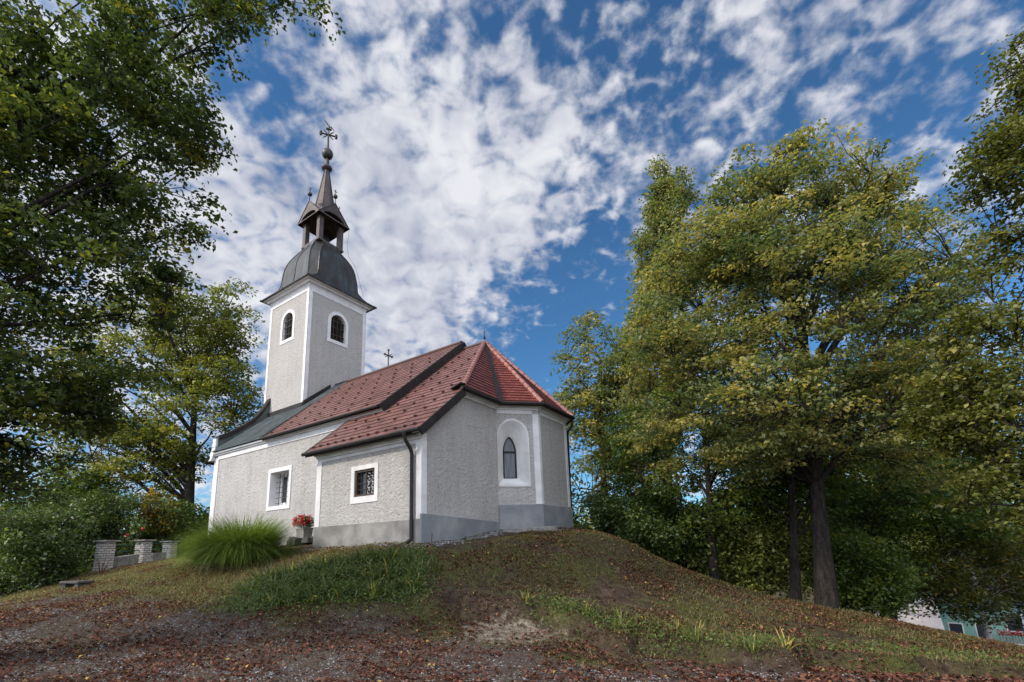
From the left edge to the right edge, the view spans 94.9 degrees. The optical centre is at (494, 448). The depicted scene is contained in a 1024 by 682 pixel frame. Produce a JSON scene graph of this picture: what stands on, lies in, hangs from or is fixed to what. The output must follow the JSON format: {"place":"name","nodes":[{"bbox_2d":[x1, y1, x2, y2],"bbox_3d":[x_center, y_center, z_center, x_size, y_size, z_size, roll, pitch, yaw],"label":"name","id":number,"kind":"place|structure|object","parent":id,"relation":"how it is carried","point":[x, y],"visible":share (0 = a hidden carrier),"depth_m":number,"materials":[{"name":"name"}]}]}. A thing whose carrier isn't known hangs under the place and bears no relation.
{"place":"outdoors","nodes":[
{"label":"outdoors","id":0,"kind":"place"},
{"bbox_2d":[0,529,1023,681],"bbox_3d":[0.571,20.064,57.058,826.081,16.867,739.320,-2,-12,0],"label":"ground","id":1,"kind":"structure","parent":0,"point":[602,591],"depth_m":8.31,"materials":[{"name":"soil"}]},
{"bbox_2d":[0,500,100,597],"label":"leafy shrub","id":2,"kind":"object","parent":1,"relation":"on","point":[34,553],"visible":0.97,"depth_m":14.86,"materials":[{"name":"green plant"}]},
{"bbox_2d":[0,463,134,531],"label":"leafy shrub","id":3,"kind":"object","parent":1,"relation":"on","point":[68,487],"visible":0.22,"depth_m":24.46,"materials":[{"name":"green plant"}]},
{"bbox_2d":[59,580,94,588],"bbox_3d":[-11.544,3.891,12.945,0.900,0.460,0.400,-7,-13,22],"label":"stone bench","id":4,"kind":"object","parent":1,"relation":"on","point":[77,583],"visible":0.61,"depth_m":12.86,"materials":[{"name":"grey stone"}]},
{"bbox_2d":[0,496,198,593],"bbox_3d":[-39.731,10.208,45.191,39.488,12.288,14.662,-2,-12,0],"label":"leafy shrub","id":5,"kind":"object","parent":1,"relation":"on","point":[89,570],"depth_m":43.50,"materials":[{"name":"green plant"}]},
{"bbox_2d":[97,557,109,573],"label":"bare seedling","id":6,"kind":"object","parent":1,"relation":"on","point":[102,566],"visible":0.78,"depth_m":15.17,"materials":[{"name":"brown plant"}]},
{"bbox_2d":[92,540,120,571],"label":"brick pillar","id":7,"kind":"structure","parent":1,"relation":"on","point":[106,549],"depth_m":16.72,"materials":[{"name":"brick"}]},
{"bbox_2d":[116,541,182,551],"bbox_3d":[-14.435,4.111,19.679,0.036,0.510,5.436,0,-12,-9],"label":"rail","id":8,"kind":"object","parent":7,"relation":"attached to","point":[138,544],"visible":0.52,"depth_m":18.71,"materials":[{"name":"brown paint"}]},
{"bbox_2d":[25,485,194,572],"bbox_3d":[-17.301,3.832,21.125,6.470,4.320,4.547,6,-14,-33],"label":"leafy shrub","id":9,"kind":"object","parent":1,"relation":"on","point":[105,515],"visible":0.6,"depth_m":20.96,"materials":[{"name":"green plant"}]},
{"bbox_2d":[113,554,138,566],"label":"block wall","id":10,"kind":"structure","parent":1,"relation":"on","point":[132,559],"depth_m":17.82,"materials":[{"name":"concrete"}]},
{"bbox_2d":[119,526,144,554],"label":"rose bush","id":11,"kind":"object","parent":1,"relation":"on","point":[128,542],"visible":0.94,"depth_m":18.34,"materials":[{"name":"green plant"}]},
{"bbox_2d":[132,539,156,562],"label":"brick pillar","id":12,"kind":"structure","parent":1,"relation":"on","point":[144,547],"depth_m":18.90,"materials":[{"name":"brick"}]},
{"bbox_2d":[31,267,266,556],"bbox_3d":[-18.888,-1.461,26.411,12.604,16.998,7.520,-2,-12,0],"label":"maple tree","id":13,"kind":"object","parent":1,"relation":"on","point":[198,385],"visible":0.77,"depth_m":25.75,"materials":[{"name":"green plant"}]},
{"bbox_2d":[132,487,182,540],"bbox_3d":[-15.961,3.947,22.261,2.050,4.147,2.003,-2,-12,0],"label":"leafy sapling","id":14,"kind":"object","parent":1,"relation":"on","point":[154,493],"visible":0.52,"depth_m":22.11,"materials":[{"name":"green plant"}]},
{"bbox_2d":[150,553,165,561],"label":"block wall","id":15,"kind":"structure","parent":1,"relation":"on","point":[158,556],"depth_m":19.90,"materials":[{"name":"concrete"}]},
{"bbox_2d":[129,499,209,556],"bbox_3d":[-15.853,4.578,24.211,5.252,4.076,4.412,-2,-12,0],"label":"leafy shrub","id":16,"kind":"object","parent":1,"relation":"on","point":[194,509],"visible":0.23,"depth_m":23.48,"materials":[{"name":"green plant"}]},
{"bbox_2d":[160,541,178,558],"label":"brick pillar","id":17,"kind":"structure","parent":1,"relation":"on","point":[168,546],"depth_m":21.04,"materials":[{"name":"brick"}]},
{"bbox_2d":[0,0,345,509],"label":"maple tree","id":18,"kind":"object","parent":1,"relation":"on","point":[58,114],"visible":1,"depth_m":8.35,"materials":[{"name":"green plant"}]},
{"bbox_2d":[161,529,216,564],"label":"ornamental grass","id":19,"kind":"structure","parent":1,"relation":"on","point":[190,547],"depth_m":13.74,"materials":[{"name":"green plant"}]},
{"bbox_2d":[161,509,307,575],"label":"ornamental grass","id":20,"kind":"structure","parent":1,"relation":"on","point":[236,544],"depth_m":12.61,"materials":[{"name":"green plant"}]},
{"bbox_2d":[232,576,267,595],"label":"daylily clump","id":21,"kind":"object","parent":1,"relation":"on","point":[238,587],"visible":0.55,"depth_m":10.01,"materials":[{"name":"green plant"}]},
{"bbox_2d":[241,567,274,582],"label":"daylily clump","id":22,"kind":"object","parent":1,"relation":"on","point":[254,575],"visible":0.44,"depth_m":10.55,"materials":[{"name":"green plant"}]},
{"bbox_2d":[247,568,287,587],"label":"daylily clump","id":23,"kind":"object","parent":1,"relation":"on","point":[280,581],"visible":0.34,"depth_m":10.13,"materials":[{"name":"green plant"}]},
{"bbox_2d":[255,560,282,579],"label":"daylily clump","id":24,"kind":"object","parent":1,"relation":"on","point":[269,572],"visible":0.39,"depth_m":10.49,"materials":[{"name":"green plant"}]},
{"bbox_2d":[254,580,301,607],"bbox_3d":[-4.226,2.840,9.250,1.180,0.530,1.018,-11,-15,38],"label":"daylily clump","id":25,"kind":"object","parent":1,"relation":"on","point":[275,600],"visible":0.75,"depth_m":9.08,"materials":[{"name":"green plant"}]},
{"bbox_2d":[259,573,300,591],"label":"daylily clump","id":26,"kind":"object","parent":1,"relation":"on","point":[273,585],"visible":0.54,"depth_m":9.69,"materials":[{"name":"green plant"}]},
{"bbox_2d":[268,558,301,577],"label":"daylily clump","id":27,"kind":"object","parent":1,"relation":"on","point":[282,569],"visible":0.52,"depth_m":10.36,"materials":[{"name":"green plant"}]},
{"bbox_2d":[268,576,318,600],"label":"daylily clump","id":28,"kind":"object","parent":1,"relation":"on","point":[290,593],"visible":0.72,"depth_m":9.12,"materials":[{"name":"green plant"}]},
{"bbox_2d":[287,536,312,545],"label":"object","id":29,"kind":"object","parent":1,"relation":"on","point":[308,540],"visible":0.66,"depth_m":15.53,"materials":[{"name":"grey stone"}]},
{"bbox_2d":[292,513,313,537],"bbox_3d":[-6.480,2.619,15.935,0.896,0.845,0.713,-10,-14,34],"label":"flower planter","id":30,"kind":"object","parent":29,"relation":"on","point":[306,522],"visible":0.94,"depth_m":15.81,"materials":[{"name":"concrete"}]},
{"bbox_2d":[283,562,322,581],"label":"daylily clump","id":31,"kind":"object","parent":1,"relation":"on","point":[304,570],"visible":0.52,"depth_m":10.03,"materials":[{"name":"green plant"}]},
{"bbox_2d":[286,552,320,570],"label":"daylily clump","id":32,"kind":"object","parent":1,"relation":"on","point":[306,564],"visible":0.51,"depth_m":10.44,"materials":[{"name":"green plant"}]},
{"bbox_2d":[286,578,340,601],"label":"daylily clump","id":33,"kind":"object","parent":1,"relation":"on","point":[308,598],"visible":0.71,"depth_m":9.11,"materials":[{"name":"green plant"}]},
{"bbox_2d":[304,553,338,567],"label":"daylily clump","id":34,"kind":"object","parent":1,"relation":"on","point":[324,562],"visible":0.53,"depth_m":10.45,"materials":[{"name":"green plant"}]},
{"bbox_2d":[301,569,345,592],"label":"daylily clump","id":35,"kind":"object","parent":1,"relation":"on","point":[324,581],"visible":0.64,"depth_m":9.46,"materials":[{"name":"green plant"}]},
{"bbox_2d":[202,541,454,619],"bbox_3d":[-3.458,2.665,9.850,5.756,1.398,2.760,-2,-12,0],"label":"ground cover","id":36,"kind":"object","parent":1,"relation":"on","point":[265,588],"visible":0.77,"depth_m":9.59,"materials":[{"name":"green plant"}]},
{"bbox_2d":[313,557,352,582],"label":"daylily clump","id":37,"kind":"object","parent":1,"relation":"on","point":[333,573],"visible":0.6,"depth_m":9.79,"materials":[{"name":"green plant"}]},
{"bbox_2d":[319,576,359,601],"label":"daylily clump","id":38,"kind":"object","parent":1,"relation":"on","point":[341,590],"visible":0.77,"depth_m":9.14,"materials":[{"name":"green plant"}]},
{"bbox_2d":[325,551,355,566],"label":"daylily clump","id":39,"kind":"object","parent":1,"relation":"on","point":[347,560],"visible":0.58,"depth_m":10.39,"materials":[{"name":"green plant"}]},
{"bbox_2d":[340,555,375,575],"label":"daylily clump","id":40,"kind":"object","parent":1,"relation":"on","point":[346,565],"visible":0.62,"depth_m":9.96,"materials":[{"name":"green plant"}]},
{"bbox_2d":[339,544,377,562],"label":"daylily clump","id":41,"kind":"object","parent":1,"relation":"on","point":[357,553],"visible":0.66,"depth_m":10.41,"materials":[{"name":"green plant"}]},
{"bbox_2d":[337,572,386,597],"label":"daylily clump","id":42,"kind":"object","parent":1,"relation":"on","point":[354,587],"visible":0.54,"depth_m":9.24,"materials":[{"name":"green plant"}]},
{"bbox_2d":[345,557,388,579],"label":"daylily clump","id":43,"kind":"object","parent":1,"relation":"on","point":[364,574],"visible":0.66,"depth_m":9.74,"materials":[{"name":"green plant"}]},
{"bbox_2d":[354,543,384,558],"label":"daylily clump","id":44,"kind":"object","parent":1,"relation":"on","point":[372,552],"visible":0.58,"depth_m":10.54,"materials":[{"name":"green plant"}]},
{"bbox_2d":[345,574,393,596],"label":"daylily clump","id":45,"kind":"object","parent":1,"relation":"on","point":[376,585],"visible":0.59,"depth_m":9.18,"materials":[{"name":"green plant"}]},
{"bbox_2d":[365,580,386,599],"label":"iris tuft","id":46,"kind":"object","parent":1,"relation":"on","point":[373,592],"visible":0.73,"depth_m":9.05,"materials":[{"name":"green plant"}]},
{"bbox_2d":[356,559,406,580],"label":"daylily clump","id":47,"kind":"object","parent":1,"relation":"on","point":[377,576],"visible":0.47,"depth_m":9.69,"materials":[{"name":"green plant"}]},
{"bbox_2d":[364,575,412,594],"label":"daylily clump","id":48,"kind":"object","parent":1,"relation":"on","point":[390,589],"visible":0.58,"depth_m":9.19,"materials":[{"name":"green plant"}]},
{"bbox_2d":[367,542,410,560],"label":"daylily clump","id":49,"kind":"object","parent":1,"relation":"on","point":[389,554],"visible":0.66,"depth_m":10.36,"materials":[{"name":"green plant"}]},
{"bbox_2d":[204,120,574,547],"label":"chapel","id":50,"kind":"structure","parent":1,"relation":"on","point":[459,440],"depth_m":16.23,"materials":[{"name":"paint"}]},
{"bbox_2d":[378,558,414,576],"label":"daylily clump","id":51,"kind":"object","parent":1,"relation":"on","point":[394,571],"visible":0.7,"depth_m":9.78,"materials":[{"name":"green plant"}]},
{"bbox_2d":[386,567,433,592],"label":"daylily clump","id":52,"kind":"object","parent":1,"relation":"on","point":[410,581],"visible":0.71,"depth_m":9.39,"materials":[{"name":"green plant"}]},
{"bbox_2d":[392,543,434,561],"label":"daylily clump","id":53,"kind":"object","parent":1,"relation":"on","point":[410,553],"visible":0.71,"depth_m":10.38,"materials":[{"name":"green plant"}]},
{"bbox_2d":[395,554,441,576],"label":"daylily clump","id":54,"kind":"object","parent":1,"relation":"on","point":[418,569],"visible":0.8,"depth_m":9.87,"materials":[{"name":"green plant"}]},
{"bbox_2d":[298,527,574,552],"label":"gravel","id":55,"kind":"structure","parent":1,"relation":"on","point":[494,533],"depth_m":12.72,"materials":[{"name":"grey gravel"}]},
{"bbox_2d":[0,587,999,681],"bbox_3d":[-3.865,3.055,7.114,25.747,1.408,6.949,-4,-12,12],"label":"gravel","id":56,"kind":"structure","parent":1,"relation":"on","point":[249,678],"depth_m":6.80,"materials":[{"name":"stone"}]},
{"bbox_2d":[0,527,1023,681],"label":"leaves","id":57,"kind":"object","parent":1,"relation":"on","point":[881,676],"visible":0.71,"depth_m":7.72,"materials":[{"name":"brown plant"}]},
{"bbox_2d":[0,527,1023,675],"bbox_3d":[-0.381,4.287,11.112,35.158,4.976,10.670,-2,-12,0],"label":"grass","id":58,"kind":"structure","parent":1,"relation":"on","point":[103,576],"depth_m":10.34,"materials":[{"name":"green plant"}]},
{"bbox_2d":[511,587,538,601],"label":"iris tuft","id":59,"kind":"object","parent":1,"relation":"on","point":[526,596],"visible":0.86,"depth_m":8.85,"materials":[{"name":"plant"}]},
{"bbox_2d":[503,526,557,532],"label":"stone slab","id":60,"kind":"structure","parent":1,"relation":"on","point":[548,528],"depth_m":13.50,"materials":[{"name":"stone"}]},
{"bbox_2d":[579,597,595,614],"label":"iris tuft","id":61,"kind":"object","parent":1,"relation":"on","point":[588,607],"visible":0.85,"depth_m":8.38,"materials":[{"name":"green plant"}]},
{"bbox_2d":[607,610,634,629],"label":"iris tuft","id":62,"kind":"object","parent":1,"relation":"on","point":[619,622],"visible":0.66,"depth_m":7.86,"materials":[{"name":"green plant"}]},
{"bbox_2d":[549,306,700,533],"bbox_3d":[6.189,-0.437,24.317,8.473,14.637,6.622,-2,-12,0],"label":"ash tree","id":63,"kind":"object","parent":1,"relation":"on","point":[603,407],"visible":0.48,"depth_m":24.08,"materials":[{"name":"green plant"}]},
{"bbox_2d":[570,487,692,562],"bbox_3d":[4.233,2.752,16.726,4.763,3.038,3.793,-2,-12,0],"label":"leafy shrub","id":64,"kind":"object","parent":1,"relation":"on","point":[637,527],"visible":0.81,"depth_m":16.04,"materials":[{"name":"green plant"}]},
{"bbox_2d":[614,153,704,479],"bbox_3d":[11.956,-5.759,31.734,7.756,33.394,5.583,-2,-12,0],"label":"poplar tree","id":65,"kind":"object","parent":1,"relation":"on","point":[667,198],"visible":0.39,"depth_m":33.41,"materials":[{"name":"green plant"}]},
{"bbox_2d":[661,616,688,630],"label":"iris tuft","id":66,"kind":"object","parent":1,"relation":"on","point":[676,624],"visible":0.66,"depth_m":7.80,"materials":[{"name":"green plant"}]},
{"bbox_2d":[677,620,703,641],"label":"iris tuft","id":67,"kind":"object","parent":1,"relation":"on","point":[696,636],"visible":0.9,"depth_m":7.31,"materials":[{"name":"green plant"}]},
{"bbox_2d":[592,370,809,579],"bbox_3d":[8.273,1.415,18.448,8.222,8.943,6.392,-2,-12,0],"label":"lime tree","id":68,"kind":"object","parent":1,"relation":"on","point":[705,512],"visible":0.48,"depth_m":17.98,"materials":[{"name":"green plant"}]},
{"bbox_2d":[649,505,755,588],"bbox_3d":[8.948,4.798,21.114,7.277,4.685,4.910,5,-13,-28],"label":"leafy shrub","id":69,"kind":"object","parent":1,"relation":"on","point":[679,562],"visible":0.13,"depth_m":19.49,"materials":[{"name":"green plant"}]},
{"bbox_2d":[683,482,813,599],"bbox_3d":[9.878,3.992,17.946,5.393,5.460,4.326,-2,-12,0],"label":"leafy shrub","id":70,"kind":"object","parent":1,"relation":"on","point":[754,558],"visible":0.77,"depth_m":17.07,"materials":[{"name":"green plant"}]},
{"bbox_2d":[738,630,770,653],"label":"iris tuft","id":71,"kind":"object","parent":1,"relation":"on","point":[750,647],"visible":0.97,"depth_m":6.77,"materials":[{"name":"green plant"}]},
{"bbox_2d":[496,587,1022,667],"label":"ground cover","id":72,"kind":"object","parent":1,"relation":"on","point":[801,645],"visible":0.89,"depth_m":7.36,"materials":[{"name":"green plant"}]},
{"bbox_2d":[765,626,800,649],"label":"iris tuft","id":73,"kind":"object","parent":1,"relation":"on","point":[788,642],"visible":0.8,"depth_m":6.93,"materials":[{"name":"yellow plant"}]},
{"bbox_2d":[572,421,1023,602],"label":"woods","id":74,"kind":"object","parent":1,"relation":"on","point":[909,542],"visible":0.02,"depth_m":45.58,"materials":[{"name":"green plant"}]},
{"bbox_2d":[609,116,1023,609],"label":"lime tree","id":75,"kind":"object","parent":1,"relation":"on","point":[727,256],"visible":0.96,"depth_m":13.30,"materials":[{"name":"green plant"}]},
{"bbox_2d":[691,374,942,600],"bbox_3d":[12.454,1.589,18.007,9.262,9.156,5.728,3,-13,-19],"label":"lime tree","id":76,"kind":"object","parent":1,"relation":"on","point":[833,483],"visible":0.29,"depth_m":16.84,"materials":[{"name":"green plant"}]},
{"bbox_2d":[802,529,932,620],"bbox_3d":[12.370,4.665,15.692,3.629,3.912,3.551,-6,-13,20],"label":"leafy shrub","id":77,"kind":"object","parent":1,"relation":"on","point":[885,590],"visible":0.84,"depth_m":15.15,"materials":[{"name":"green plant"}]},
{"bbox_2d":[857,592,943,629],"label":"outbuilding","id":78,"kind":"structure","parent":1,"relation":"on","point":[932,621],"depth_m":41.83,"materials":[{"name":"white paint"}]},
{"bbox_2d":[799,335,1023,619],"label":"lime tree","id":79,"kind":"object","parent":1,"relation":"on","point":[942,523],"visible":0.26,"depth_m":17.68,"materials":[{"name":"green plant"}]},
{"bbox_2d":[868,511,1023,638],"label":"birch tree","id":80,"kind":"object","parent":1,"relation":"on","point":[950,573],"visible":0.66,"depth_m":17.24,"materials":[{"name":"green plant"}]},
{"bbox_2d":[879,26,1023,541],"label":"chestnut tree","id":81,"kind":"object","parent":1,"relation":"on","point":[955,426],"visible":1,"depth_m":9.13,"materials":[{"name":"green plant"}]},
{"bbox_2d":[920,570,1023,645],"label":"house","id":82,"kind":"structure","parent":1,"relation":"on","point":[1002,633],"depth_m":44.47,"materials":[{"name":"teal paint"}]},
{"bbox_2d":[947,622,964,633],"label":"window","id":83,"kind":"structure","parent":82,"relation":"in","point":[952,626],"depth_m":45.90,"materials":[{"name":"black glass"}]},
{"bbox_2d":[975,623,984,638],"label":"window","id":84,"kind":"structure","parent":82,"relation":"in","point":[979,631],"depth_m":44.81,"materials":[{"name":"black glass"}]},
{"bbox_2d":[1003,613,1023,631],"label":"window","id":85,"kind":"structure","parent":82,"relation":"in","point":[1011,627],"depth_m":43.29,"materials":[{"name":"black glass"}]},
{"bbox_2d":[0,0,1023,533],"label":"sky","id":86,"kind":"structure","parent":0,"point":[489,161],"materials":[{"name":"blue"}]}
]}

